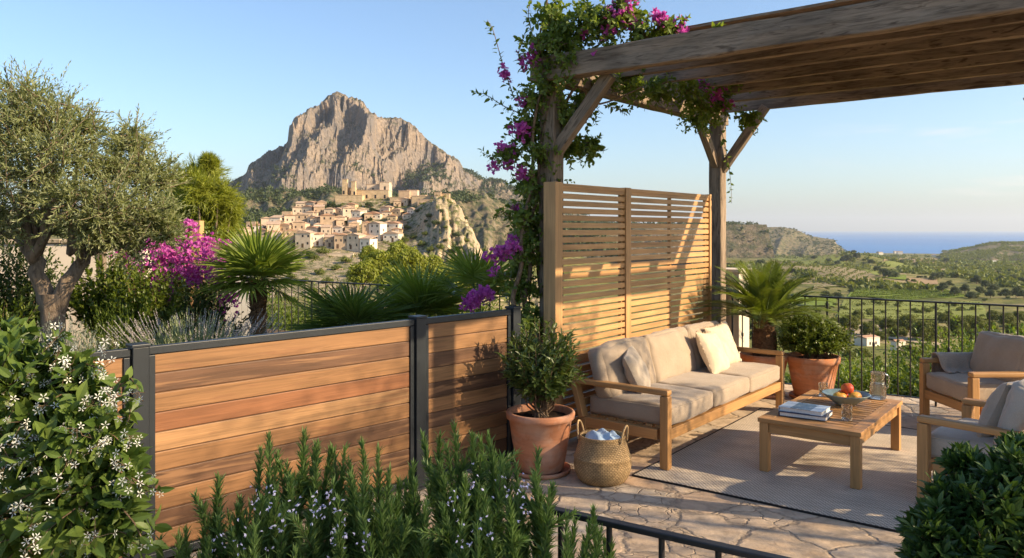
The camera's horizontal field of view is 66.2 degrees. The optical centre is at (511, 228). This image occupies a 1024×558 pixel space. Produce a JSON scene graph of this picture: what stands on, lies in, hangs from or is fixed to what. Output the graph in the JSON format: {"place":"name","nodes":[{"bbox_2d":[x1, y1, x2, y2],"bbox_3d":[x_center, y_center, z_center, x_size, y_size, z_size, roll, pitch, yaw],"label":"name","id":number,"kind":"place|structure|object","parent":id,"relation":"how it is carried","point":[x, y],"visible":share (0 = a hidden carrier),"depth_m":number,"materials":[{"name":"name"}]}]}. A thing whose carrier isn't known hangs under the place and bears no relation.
{"place":"outdoors","nodes":[
{"label":"outdoors","id":0,"kind":"place"},
{"bbox_2d":[79,329,594,557],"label":"garden bed","id":1,"kind":"object","parent":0,"point":[522,402],"depth_m":8.38,"materials":[{"name":"soil"}]},
{"bbox_2d":[0,296,40,341],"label":"broadleaf shrub","id":2,"kind":"object","parent":1,"relation":"on","point":[12,312],"visible":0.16,"depth_m":8.39,"materials":[{"name":"green plant"}]},
{"bbox_2d":[0,229,77,330],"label":"laurel shrub","id":3,"kind":"object","parent":1,"relation":"on","point":[24,287],"visible":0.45,"depth_m":9.50,"materials":[{"name":"green plant"}]},
{"bbox_2d":[32,312,118,352],"bbox_3d":[-3.859,1.222,6.749,1.245,1.050,0.812,0,0,0],"label":"santolina","id":4,"kind":"object","parent":1,"relation":"on","point":[75,341],"visible":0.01,"depth_m":6.75,"materials":[{"name":"plant"}]},
{"bbox_2d":[0,239,151,347],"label":"garden wall","id":5,"kind":"structure","parent":1,"relation":"on","point":[64,258],"depth_m":11.83,"materials":[{"name":"stone"}]},
{"bbox_2d":[0,56,196,344],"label":"olive tree","id":6,"kind":"object","parent":1,"relation":"on","point":[102,225],"visible":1,"depth_m":8.26,"materials":[{"name":"green plant"}]},
{"bbox_2d":[56,251,163,349],"bbox_3d":[-5.077,0.989,9.892,1.405,1.668,0.978,0,0,0],"label":"citrus shrub","id":7,"kind":"object","parent":1,"relation":"on","point":[79,304],"visible":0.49,"depth_m":9.73,"materials":[{"name":"green plant"}]},
{"bbox_2d":[66,292,165,350],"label":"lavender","id":8,"kind":"object","parent":1,"relation":"on","point":[111,342],"visible":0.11,"depth_m":7.73,"materials":[{"name":"green plant"}]},
{"bbox_2d":[99,259,193,344],"bbox_3d":[-4.368,1.076,9.321,1.210,1.494,0.802,0,0,0],"label":"citrus shrub","id":9,"kind":"object","parent":1,"relation":"on","point":[143,293],"visible":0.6,"depth_m":9.21,"materials":[{"name":"green plant"}]},
{"bbox_2d":[109,218,241,324],"bbox_3d":[-4.336,0.837,10.286,1.847,1.970,1.254,0,0,0],"label":"bougainvillea","id":10,"kind":"object","parent":1,"relation":"on","point":[174,260],"visible":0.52,"depth_m":9.99,"materials":[{"name":"purple plant"}]},
{"bbox_2d":[97,309,283,348],"bbox_3d":[-2.959,1.233,7.319,1.604,1.033,1.312,0,0,0],"label":"lavender","id":11,"kind":"object","parent":1,"relation":"on","point":[191,335],"visible":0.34,"depth_m":7.29,"materials":[{"name":"green plant"}]},
{"bbox_2d":[190,221,203,304],"bbox_3d":[-5.051,0.895,12.599,0.165,2.050,0.169,0,0,0],"label":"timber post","id":12,"kind":"object","parent":1,"relation":"on","point":[201,229],"visible":0.12,"depth_m":12.52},
{"bbox_2d":[150,278,249,343],"bbox_3d":[-3.702,1.199,9.383,1.192,1.247,0.833,0,0,0],"label":"laurel shrub","id":13,"kind":"object","parent":1,"relation":"on","point":[203,303],"visible":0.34,"depth_m":9.34,"materials":[{"name":"green plant"}]},
{"bbox_2d":[225,276,250,335],"bbox_3d":[-3.998,1.100,11.616,0.525,1.240,0.058,0,0,0],"label":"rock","id":14,"kind":"object","parent":1,"relation":"on","point":[243,305],"visible":0.09,"depth_m":11.59,"materials":[{"name":"beige stone"}]},
{"bbox_2d":[187,217,316,335],"bbox_3d":[-3.099,0.901,9.471,1.589,2.097,1.608,0,0,0],"label":"fan palm","id":15,"kind":"object","parent":1,"relation":"on","point":[254,258],"visible":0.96,"depth_m":9.32,"materials":[{"name":"green plant"}]},
{"bbox_2d":[207,275,529,334],"bbox_3d":[-2.525,1.353,11.560,6.659,1.135,0.042,0,0,34],"label":"iron railing","id":16,"kind":"object","parent":1,"relation":"on","point":[325,282],"visible":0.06,"depth_m":11.88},
{"bbox_2d":[362,257,481,320],"bbox_3d":[-1.071,0.768,8.719,1.724,0.906,1.752,0,0,0],"label":"fan palm","id":17,"kind":"object","parent":1,"relation":"on","point":[445,306],"visible":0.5,"depth_m":8.51,"materials":[{"name":"green plant"}]},
{"bbox_2d":[457,284,495,313],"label":"bougainvillea","id":18,"kind":"object","parent":1,"relation":"on","point":[472,301],"visible":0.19,"depth_m":7.17,"materials":[{"name":"purple plant"}]},
{"bbox_2d":[204,195,539,306],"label":"village hill","id":19,"kind":"structure","parent":0,"point":[451,216],"depth_m":388.55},
{"bbox_2d":[295,230,316,248],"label":"village house","id":20,"kind":"structure","parent":19,"relation":"on","point":[305,238],"depth_m":385.43,"materials":[{"name":"beige paint"}]},
{"bbox_2d":[319,213,334,226],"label":"village house","id":21,"kind":"structure","parent":19,"relation":"on","point":[327,219],"depth_m":418.69,"materials":[{"name":"beige paint"}]},
{"bbox_2d":[334,233,347,248],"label":"village house","id":22,"kind":"structure","parent":19,"relation":"on","point":[340,240],"depth_m":383.98,"materials":[{"name":"beige paint"}]},
{"bbox_2d":[347,233,365,251],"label":"village house","id":23,"kind":"structure","parent":19,"relation":"on","point":[353,241],"depth_m":382.71,"materials":[{"name":"beige paint"}]},
{"bbox_2d":[335,179,391,202],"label":"castle","id":24,"kind":"structure","parent":19,"relation":"on","point":[382,190],"depth_m":478.00,"materials":[{"name":"stone"}]},
{"bbox_2d":[359,236,376,251],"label":"village house","id":25,"kind":"structure","parent":19,"relation":"on","point":[366,240],"depth_m":380.97,"materials":[{"name":"white paint"}]},
{"bbox_2d":[368,221,387,240],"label":"village house","id":26,"kind":"structure","parent":19,"relation":"on","point":[378,229],"depth_m":399.22,"materials":[{"name":"white paint"}]},
{"bbox_2d":[232,193,537,301],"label":"hillside scrub","id":27,"kind":"object","parent":19,"relation":"on","point":[420,203],"visible":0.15,"depth_m":432.86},
{"bbox_2d":[383,231,403,241],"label":"village house","id":28,"kind":"structure","parent":19,"relation":"on","point":[391,236],"depth_m":396.06,"materials":[{"name":"white paint"}]},
{"bbox_2d":[387,221,403,231],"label":"village house","id":29,"kind":"structure","parent":19,"relation":"on","point":[391,225],"depth_m":406.96,"materials":[{"name":"white paint"}]},
{"bbox_2d":[399,190,449,206],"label":"fortress","id":30,"kind":"structure","parent":19,"relation":"on","point":[416,197],"depth_m":458.00,"materials":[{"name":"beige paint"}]},
{"bbox_2d":[133,187,617,255],"bbox_3d":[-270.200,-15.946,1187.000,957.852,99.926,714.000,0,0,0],"label":"foothill","id":31,"kind":"structure","parent":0,"point":[489,232],"depth_m":1032.64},
{"bbox_2d":[205,182,617,256],"bbox_3d":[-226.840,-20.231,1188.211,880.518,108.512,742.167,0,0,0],"label":"hillside scrub","id":32,"kind":"object","parent":31,"relation":"on","point":[463,196],"visible":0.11,"depth_m":1166.78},
{"bbox_2d":[229,91,774,257],"bbox_3d":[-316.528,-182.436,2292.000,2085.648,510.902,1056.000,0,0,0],"label":"mountain","id":33,"kind":"structure","parent":0,"point":[333,137],"depth_m":2275.06,"materials":[{"name":"stone"}]},
{"bbox_2d":[231,160,773,254],"bbox_3d":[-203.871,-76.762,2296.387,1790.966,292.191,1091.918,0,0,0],"label":"hillside scrub","id":34,"kind":"object","parent":33,"relation":"on","point":[409,176],"visible":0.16,"depth_m":2204.03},
{"bbox_2d":[0,212,1023,382],"bbox_3d":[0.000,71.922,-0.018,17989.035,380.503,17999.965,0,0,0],"label":"terrain","id":35,"kind":"structure","parent":0,"point":[995,299],"depth_m":665.91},
{"bbox_2d":[156,151,247,319],"bbox_3d":[-9.631,2.693,24.100,4.237,10.411,3.029,0,0,41],"label":"pine tree","id":36,"kind":"object","parent":35,"relation":"on","point":[206,188],"visible":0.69,"depth_m":23.56,"materials":[{"name":"green plant"}]},
{"bbox_2d":[266,278,327,330],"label":"hillside bush","id":37,"kind":"object","parent":35,"relation":"on","point":[280,313],"visible":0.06,"depth_m":17.01,"materials":[{"name":"green plant"}]},
{"bbox_2d":[276,280,426,331],"bbox_3d":[-1.606,0.924,7.983,1.580,0.872,1.551,0,0,0],"label":"fan palm","id":38,"kind":"object","parent":35,"relation":"on","point":[354,308],"visible":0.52,"depth_m":7.79,"materials":[{"name":"green plant"}]},
{"bbox_2d":[345,260,378,293],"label":"hill pine","id":39,"kind":"object","parent":35,"relation":"on","point":[362,272],"visible":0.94,"depth_m":138.83,"materials":[{"name":"green plant"}]},
{"bbox_2d":[358,244,378,259],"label":"hill pine","id":40,"kind":"object","parent":35,"relation":"on","point":[366,249],"visible":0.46,"depth_m":188.60,"materials":[{"name":"green plant"}]},
{"bbox_2d":[360,248,395,292],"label":"hill pine","id":41,"kind":"object","parent":35,"relation":"on","point":[379,260],"visible":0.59,"depth_m":148.24,"materials":[{"name":"green plant"}]},
{"bbox_2d":[372,265,407,291],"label":"hill pine","id":42,"kind":"object","parent":35,"relation":"on","point":[378,279],"visible":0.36,"depth_m":118.76,"materials":[{"name":"green plant"}]},
{"bbox_2d":[386,240,409,260],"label":"hill pine","id":43,"kind":"object","parent":35,"relation":"on","point":[396,248],"visible":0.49,"depth_m":167.91,"materials":[{"name":"green plant"}]},
{"bbox_2d":[394,246,428,274],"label":"hill pine","id":44,"kind":"object","parent":35,"relation":"on","point":[412,255],"visible":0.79,"depth_m":148.49,"materials":[{"name":"green plant"}]},
{"bbox_2d":[422,253,444,276],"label":"hill pine","id":45,"kind":"object","parent":35,"relation":"on","point":[434,260],"visible":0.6,"depth_m":158.76,"materials":[{"name":"green plant"}]},
{"bbox_2d":[412,240,535,303],"bbox_3d":[-0.363,0.443,8.181,1.501,0.695,1.492,0,0,0],"label":"fan palm","id":46,"kind":"object","parent":35,"relation":"on","point":[468,271],"visible":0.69,"depth_m":8.08,"materials":[{"name":"green plant"}]},
{"bbox_2d":[428,297,538,348],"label":"hillside bush","id":47,"kind":"object","parent":35,"relation":"on","point":[492,308],"visible":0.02,"depth_m":16.01,"materials":[{"name":"green plant"}]},
{"bbox_2d":[784,351,906,388],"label":"hedge bush","id":48,"kind":"object","parent":35,"relation":"on","point":[844,371],"visible":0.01,"depth_m":14.84,"materials":[{"name":"green plant"}]},
{"bbox_2d":[837,314,860,330],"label":"rounded pine","id":49,"kind":"object","parent":35,"relation":"on","point":[855,322],"visible":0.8,"depth_m":284.19,"materials":[{"name":"green plant"}]},
{"bbox_2d":[675,250,1023,290],"bbox_3d":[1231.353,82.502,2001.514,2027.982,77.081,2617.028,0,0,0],"label":"woodland","id":50,"kind":"object","parent":35,"relation":"on","point":[986,271],"visible":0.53,"depth_m":1180.78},
{"bbox_2d":[854,334,879,345],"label":"white house","id":51,"kind":"structure","parent":35,"relation":"on","point":[867,340],"depth_m":226.66,"materials":[{"name":"paint"}]},
{"bbox_2d":[859,322,878,334],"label":"rounded pine","id":52,"kind":"object","parent":35,"relation":"on","point":[867,327],"visible":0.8,"depth_m":268.13,"materials":[{"name":"green plant"}]},
{"bbox_2d":[834,370,917,396],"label":"hedge bush","id":53,"kind":"object","parent":35,"relation":"on","point":[865,381],"visible":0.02,"depth_m":13.60,"materials":[{"name":"green plant"}]},
{"bbox_2d":[841,331,920,382],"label":"hedge bush","id":54,"kind":"object","parent":35,"relation":"on","point":[876,358],"visible":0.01,"depth_m":19.13,"materials":[{"name":"green plant"}]},
{"bbox_2d":[878,316,896,328],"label":"rounded pine","id":55,"kind":"object","parent":35,"relation":"on","point":[890,323],"visible":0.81,"depth_m":287.92,"materials":[{"name":"green plant"}]},
{"bbox_2d":[856,363,918,393],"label":"hedge bush","id":56,"kind":"object","parent":35,"relation":"on","point":[894,368],"visible":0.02,"depth_m":14.59,"materials":[{"name":"green plant"}]},
{"bbox_2d":[895,314,916,330],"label":"rounded pine","id":57,"kind":"object","parent":35,"relation":"on","point":[904,320],"visible":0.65,"depth_m":277.45,"materials":[{"name":"green plant"}]},
{"bbox_2d":[853,345,970,399],"bbox_3d":[7.534,2.994,13.184,3.538,2.065,3.022,0,0,0],"label":"hedge bush","id":58,"kind":"object","parent":35,"relation":"on","point":[914,377],"visible":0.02,"depth_m":13.23,"materials":[{"name":"green plant"}]},
{"bbox_2d":[851,323,974,374],"bbox_3d":[10.043,4.034,18.041,4.102,3.667,4.746,0,0,34],"label":"hedge bush","id":59,"kind":"object","parent":35,"relation":"on","point":[895,360],"visible":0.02,"depth_m":18.28,"materials":[{"name":"green plant"}]},
{"bbox_2d":[907,319,943,338],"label":"rounded pine","id":60,"kind":"object","parent":35,"relation":"on","point":[929,326],"visible":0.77,"depth_m":248.67,"materials":[{"name":"green plant"}]},
{"bbox_2d":[902,324,1016,373],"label":"hedge bush","id":61,"kind":"object","parent":35,"relation":"on","point":[933,349],"visible":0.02,"depth_m":17.48,"materials":[{"name":"green plant"}]},
{"bbox_2d":[946,316,972,332],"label":"rounded pine","id":62,"kind":"object","parent":35,"relation":"on","point":[966,325],"visible":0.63,"depth_m":284.03,"materials":[{"name":"green plant"}]},
{"bbox_2d":[919,315,1023,363],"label":"hedge bush","id":63,"kind":"object","parent":35,"relation":"on","point":[969,345],"visible":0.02,"depth_m":15.32,"materials":[{"name":"green plant"}]},
{"bbox_2d":[963,315,988,330],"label":"rounded pine","id":64,"kind":"object","parent":35,"relation":"on","point":[981,323],"visible":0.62,"depth_m":283.40,"materials":[{"name":"green plant"}]},
{"bbox_2d":[997,312,1016,324],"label":"rounded pine","id":65,"kind":"object","parent":35,"relation":"on","point":[1009,317],"visible":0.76,"depth_m":352.91,"materials":[{"name":"green plant"}]},
{"bbox_2d":[0,0,1023,230],"label":"sky","id":66,"kind":"structure","parent":0,"point":[229,79],"materials":[{"name":"blue"}]},
{"bbox_2d":[190,384,961,557],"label":"patio floor","id":67,"kind":"structure","parent":0,"point":[722,518],"depth_m":5.24,"materials":[{"name":"stone"}]},
{"bbox_2d":[0,314,174,557],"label":"star jasmine","id":68,"kind":"object","parent":67,"relation":"on","point":[75,478],"visible":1,"depth_m":2.14,"materials":[{"name":"green plant"}]},
{"bbox_2d":[154,426,361,557],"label":"rosemary bush","id":69,"kind":"object","parent":67,"relation":"on","point":[268,532],"visible":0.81,"depth_m":2.42,"materials":[{"name":"green plant"}]},
{"bbox_2d":[29,305,521,557],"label":"privacy fence","id":70,"kind":"object","parent":67,"relation":"on","point":[209,408],"visible":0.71,"depth_m":5.21,"materials":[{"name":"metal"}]},
{"bbox_2d":[271,435,438,557],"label":"rosemary bush","id":71,"kind":"object","parent":67,"relation":"on","point":[388,526],"visible":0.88,"depth_m":2.35,"materials":[{"name":"green plant"}]},
{"bbox_2d":[413,419,618,557],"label":"rosemary bush","id":72,"kind":"object","parent":67,"relation":"on","point":[469,519],"visible":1,"depth_m":2.46,"materials":[{"name":"green plant"}]},
{"bbox_2d":[495,317,587,479],"bbox_3d":[0.232,1.309,6.209,0.665,1.223,0.649,0,0,42],"label":"potted shrub","id":73,"kind":"object","parent":67,"relation":"on","point":[542,420],"visible":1,"depth_m":6.09,"materials":[{"name":"green plant"}]},
{"bbox_2d":[573,419,631,486],"bbox_3d":[0.690,1.696,5.990,0.442,0.447,0.434,0,0,0],"label":"seagrass basket","id":74,"kind":"object","parent":67,"relation":"on","point":[602,463],"visible":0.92,"depth_m":5.83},
{"bbox_2d":[585,428,620,439],"bbox_3d":[0.690,1.589,5.990,0.290,0.116,0.290,0,0,0],"label":"folded cloth","id":75,"kind":"object","parent":74,"relation":"in","point":[602,434],"visible":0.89,"depth_m":5.95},
{"bbox_2d":[544,182,711,438],"bbox_3d":[1.338,0.755,8.113,0.130,2.330,3.250,0,0,39],"label":"slatted screen","id":76,"kind":"object","parent":67,"relation":"on","point":[554,253],"visible":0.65,"depth_m":7.75,"materials":[{"name":"brown wood"}]},
{"bbox_2d":[486,496,790,557],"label":"iron railing","id":77,"kind":"object","parent":67,"relation":"on","point":[717,547],"visible":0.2,"depth_m":2.51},
{"bbox_2d":[571,321,783,469],"bbox_3d":[1.659,1.445,7.520,0.983,0.926,2.633,0,0,39],"label":"sofa","id":78,"kind":"object","parent":67,"relation":"on","point":[686,390],"visible":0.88,"depth_m":6.84,"materials":[{"name":"fabric"}]},
{"bbox_2d":[622,345,650,393],"bbox_3d":[1.086,1.252,6.851,0.242,0.460,0.488,0,0,12],"label":"throw pillow","id":79,"kind":"object","parent":78,"relation":"on","point":[636,371],"visible":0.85,"depth_m":6.69,"materials":[{"name":"grey fabric"}]},
{"bbox_2d":[695,331,729,373],"bbox_3d":[2.026,1.247,7.896,0.264,0.491,0.524,0,0,36],"label":"throw pillow","id":80,"kind":"object","parent":78,"relation":"on","point":[715,358],"visible":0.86,"depth_m":7.76,"materials":[{"name":"beige fabric"}]},
{"bbox_2d":[703,321,740,363],"bbox_3d":[2.205,1.220,8.223,0.215,0.494,0.509,0,0,41],"label":"throw pillow","id":81,"kind":"object","parent":78,"relation":"on","point":[721,330],"visible":0.56,"depth_m":8.18,"materials":[{"name":"beige fabric"}]},
{"bbox_2d":[726,267,751,360],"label":"garden pier","id":82,"kind":"structure","parent":67,"relation":"on","point":[737,330],"depth_m":9.94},
{"bbox_2d":[690,258,851,398],"bbox_3d":[2.891,1.120,9.089,1.730,1.599,1.704,0,0,-26],"label":"potted cycad","id":83,"kind":"object","parent":67,"relation":"on","point":[764,298],"visible":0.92,"depth_m":8.91,"materials":[{"name":"plant"}]},
{"bbox_2d":[530,0,1023,404],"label":"pergola","id":84,"kind":"object","parent":67,"relation":"on","point":[836,51],"visible":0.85,"depth_m":6.90,"materials":[{"name":"wood"}]},
{"bbox_2d":[470,0,767,341],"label":"bougainvillea vine","id":85,"kind":"object","parent":84,"relation":"attached to","point":[562,34],"visible":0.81,"depth_m":7.00,"materials":[{"name":"green plant"}]},
{"bbox_2d":[632,408,933,532],"bbox_3d":[3.111,1.913,6.238,3.318,0.013,2.870,0,0,37],"label":"rug","id":86,"kind":"object","parent":67,"relation":"on","point":[809,476],"visible":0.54,"depth_m":6.13,"materials":[{"name":"fabric"}]},
{"bbox_2d":[758,390,902,489],"bbox_3d":[2.660,1.698,6.500,0.770,0.420,1.370,0,0,38],"label":"coffee table","id":87,"kind":"object","parent":86,"relation":"on","point":[870,417],"visible":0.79,"depth_m":6.15,"materials":[{"name":"brown wood"}]},
{"bbox_2d":[778,410,832,420],"bbox_3d":[2.347,1.471,6.273,0.360,0.032,0.270,0,0,33],"label":"book","id":88,"kind":"object","parent":87,"relation":"on","point":[827,416],"visible":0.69,"depth_m":6.17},
{"bbox_2d":[779,401,830,415],"bbox_3d":[2.342,1.437,6.285,0.335,0.034,0.245,0,0,38],"label":"book","id":89,"kind":"object","parent":88,"relation":"on","point":[805,408],"visible":1,"depth_m":6.24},
{"bbox_2d":[822,389,869,405],"bbox_3d":[2.820,1.438,6.636,0.380,0.099,0.380,0,0,0],"label":"fruit bowl","id":90,"kind":"object","parent":87,"relation":"on","point":[828,393],"visible":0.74,"depth_m":6.55,"materials":[{"name":"blue ceramic"}]},
{"bbox_2d":[841,404,852,420],"bbox_3d":[2.604,1.428,6.106,0.082,0.118,0.082,0,0,0],"label":"tumbler","id":91,"kind":"object","parent":87,"relation":"on","point":[846,410],"visible":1,"depth_m":6.08,"materials":[{"name":"clear glass"}]},
{"bbox_2d":[869,371,889,399],"bbox_3d":[3.219,1.372,6.902,0.140,0.230,0.166,0,0,43],"label":"water jug","id":92,"kind":"object","parent":87,"relation":"on","point":[877,389],"visible":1,"depth_m":6.84,"materials":[{"name":"clear glass"}]},
{"bbox_2d":[917,379,1023,503],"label":"armchair","id":93,"kind":"object","parent":86,"relation":"on","point":[966,427],"visible":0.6,"depth_m":5.35,"materials":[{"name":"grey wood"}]},
{"bbox_2d":[976,380,1018,436],"bbox_3d":[3.370,1.245,5.406,0.252,0.452,0.477,0,0,45],"label":"throw pillow","id":94,"kind":"object","parent":93,"relation":"on","point":[991,412],"visible":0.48,"depth_m":5.27,"materials":[{"name":"grey fabric"}]},
{"bbox_2d":[919,331,1023,419],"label":"armchair","id":95,"kind":"object","parent":86,"relation":"on","point":[997,360],"visible":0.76,"depth_m":7.43,"materials":[{"name":"fabric"}]},
{"bbox_2d":[931,352,975,373],"bbox_3d":[4.500,1.427,7.856,0.486,0.369,0.349,0,0,-2],"label":"knitted throw","id":96,"kind":"object","parent":95,"relation":"on","point":[953,362],"visible":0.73,"depth_m":7.84,"materials":[{"name":"fabric"}]},
{"bbox_2d":[773,311,859,398],"bbox_3d":[3.436,1.427,8.944,0.939,0.986,0.914,0,0,0],"label":"potted box","id":97,"kind":"object","parent":67,"relation":"on","point":[810,342],"visible":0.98,"depth_m":8.74,"materials":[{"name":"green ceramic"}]},
{"bbox_2d":[730,292,1023,405],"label":"iron railing","id":98,"kind":"object","parent":67,"relation":"on","point":[850,298],"visible":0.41,"depth_m":8.70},
{"bbox_2d":[894,429,1023,557],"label":"glossy bush","id":99,"kind":"object","parent":67,"relation":"on","point":[970,504],"visible":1,"depth_m":2.41,"materials":[{"name":"green plant"}]},
{"bbox_2d":[767,227,842,255],"bbox_3d":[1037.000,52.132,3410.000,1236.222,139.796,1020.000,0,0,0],"label":"coastal hill","id":100,"kind":"structure","parent":0,"point":[789,242],"depth_m":3168.29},
{"bbox_2d":[769,227,846,255],"bbox_3d":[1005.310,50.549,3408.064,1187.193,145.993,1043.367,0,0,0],"label":"hillside scrub","id":101,"kind":"object","parent":100,"relation":"on","point":[815,243],"visible":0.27,"depth_m":3243.67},
{"bbox_2d":[792,293,835,306],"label":"field","id":102,"kind":"structure","parent":0,"point":[820,303],"depth_m":575.05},
{"bbox_2d":[766,260,874,284],"bbox_3d":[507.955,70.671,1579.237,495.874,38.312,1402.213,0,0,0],"label":"field","id":103,"kind":"structure","parent":0,"point":[827,271],"depth_m":999.81,"materials":[{"name":"plant"}]},
{"bbox_2d":[763,260,869,283],"bbox_3d":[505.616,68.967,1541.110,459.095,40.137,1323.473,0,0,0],"label":"orchard rows","id":104,"kind":"object","parent":103,"relation":"on","point":[823,266],"visible":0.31,"depth_m":1001.01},
{"bbox_2d":[773,254,881,275],"bbox_3d":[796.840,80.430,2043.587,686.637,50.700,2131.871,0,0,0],"label":"field","id":105,"kind":"structure","parent":0,"point":[833,258],"depth_m":1684.45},
{"bbox_2d":[842,325,943,344],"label":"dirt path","id":106,"kind":"structure","parent":0,"point":[900,337],"depth_m":255.49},
{"bbox_2d":[848,285,963,299],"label":"field","id":107,"kind":"structure","parent":0,"point":[891,294],"depth_m":707.93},
{"bbox_2d":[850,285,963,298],"bbox_3d":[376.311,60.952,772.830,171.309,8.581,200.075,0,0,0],"label":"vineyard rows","id":108,"kind":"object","parent":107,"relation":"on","point":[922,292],"visible":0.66,"depth_m":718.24,"materials":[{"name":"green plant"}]},
{"bbox_2d":[837,300,987,319],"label":"field","id":109,"kind":"structure","parent":0,"point":[891,312],"depth_m":479.43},
{"bbox_2d":[840,300,985,319],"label":"vineyard rows","id":110,"kind":"object","parent":109,"relation":"on","point":[859,301],"visible":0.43,"depth_m":479.30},
{"bbox_2d":[802,231,1023,253],"bbox_3d":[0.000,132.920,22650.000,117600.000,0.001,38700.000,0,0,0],"label":"sea","id":111,"kind":"structure","parent":0,"point":[927,242],"depth_m":9774.34,"materials":[{"name":"liquid"}]},
{"bbox_2d":[943,243,1023,260],"bbox_3d":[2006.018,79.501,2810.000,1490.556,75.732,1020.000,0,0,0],"label":"headland","id":112,"kind":"structure","parent":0,"point":[1010,253],"depth_m":2705.08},
{"bbox_2d":[940,241,1023,260],"bbox_3d":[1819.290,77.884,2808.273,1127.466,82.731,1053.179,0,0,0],"label":"hillside scrub","id":113,"kind":"object","parent":112,"relation":"on","point":[975,254],"visible":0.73,"depth_m":2578.02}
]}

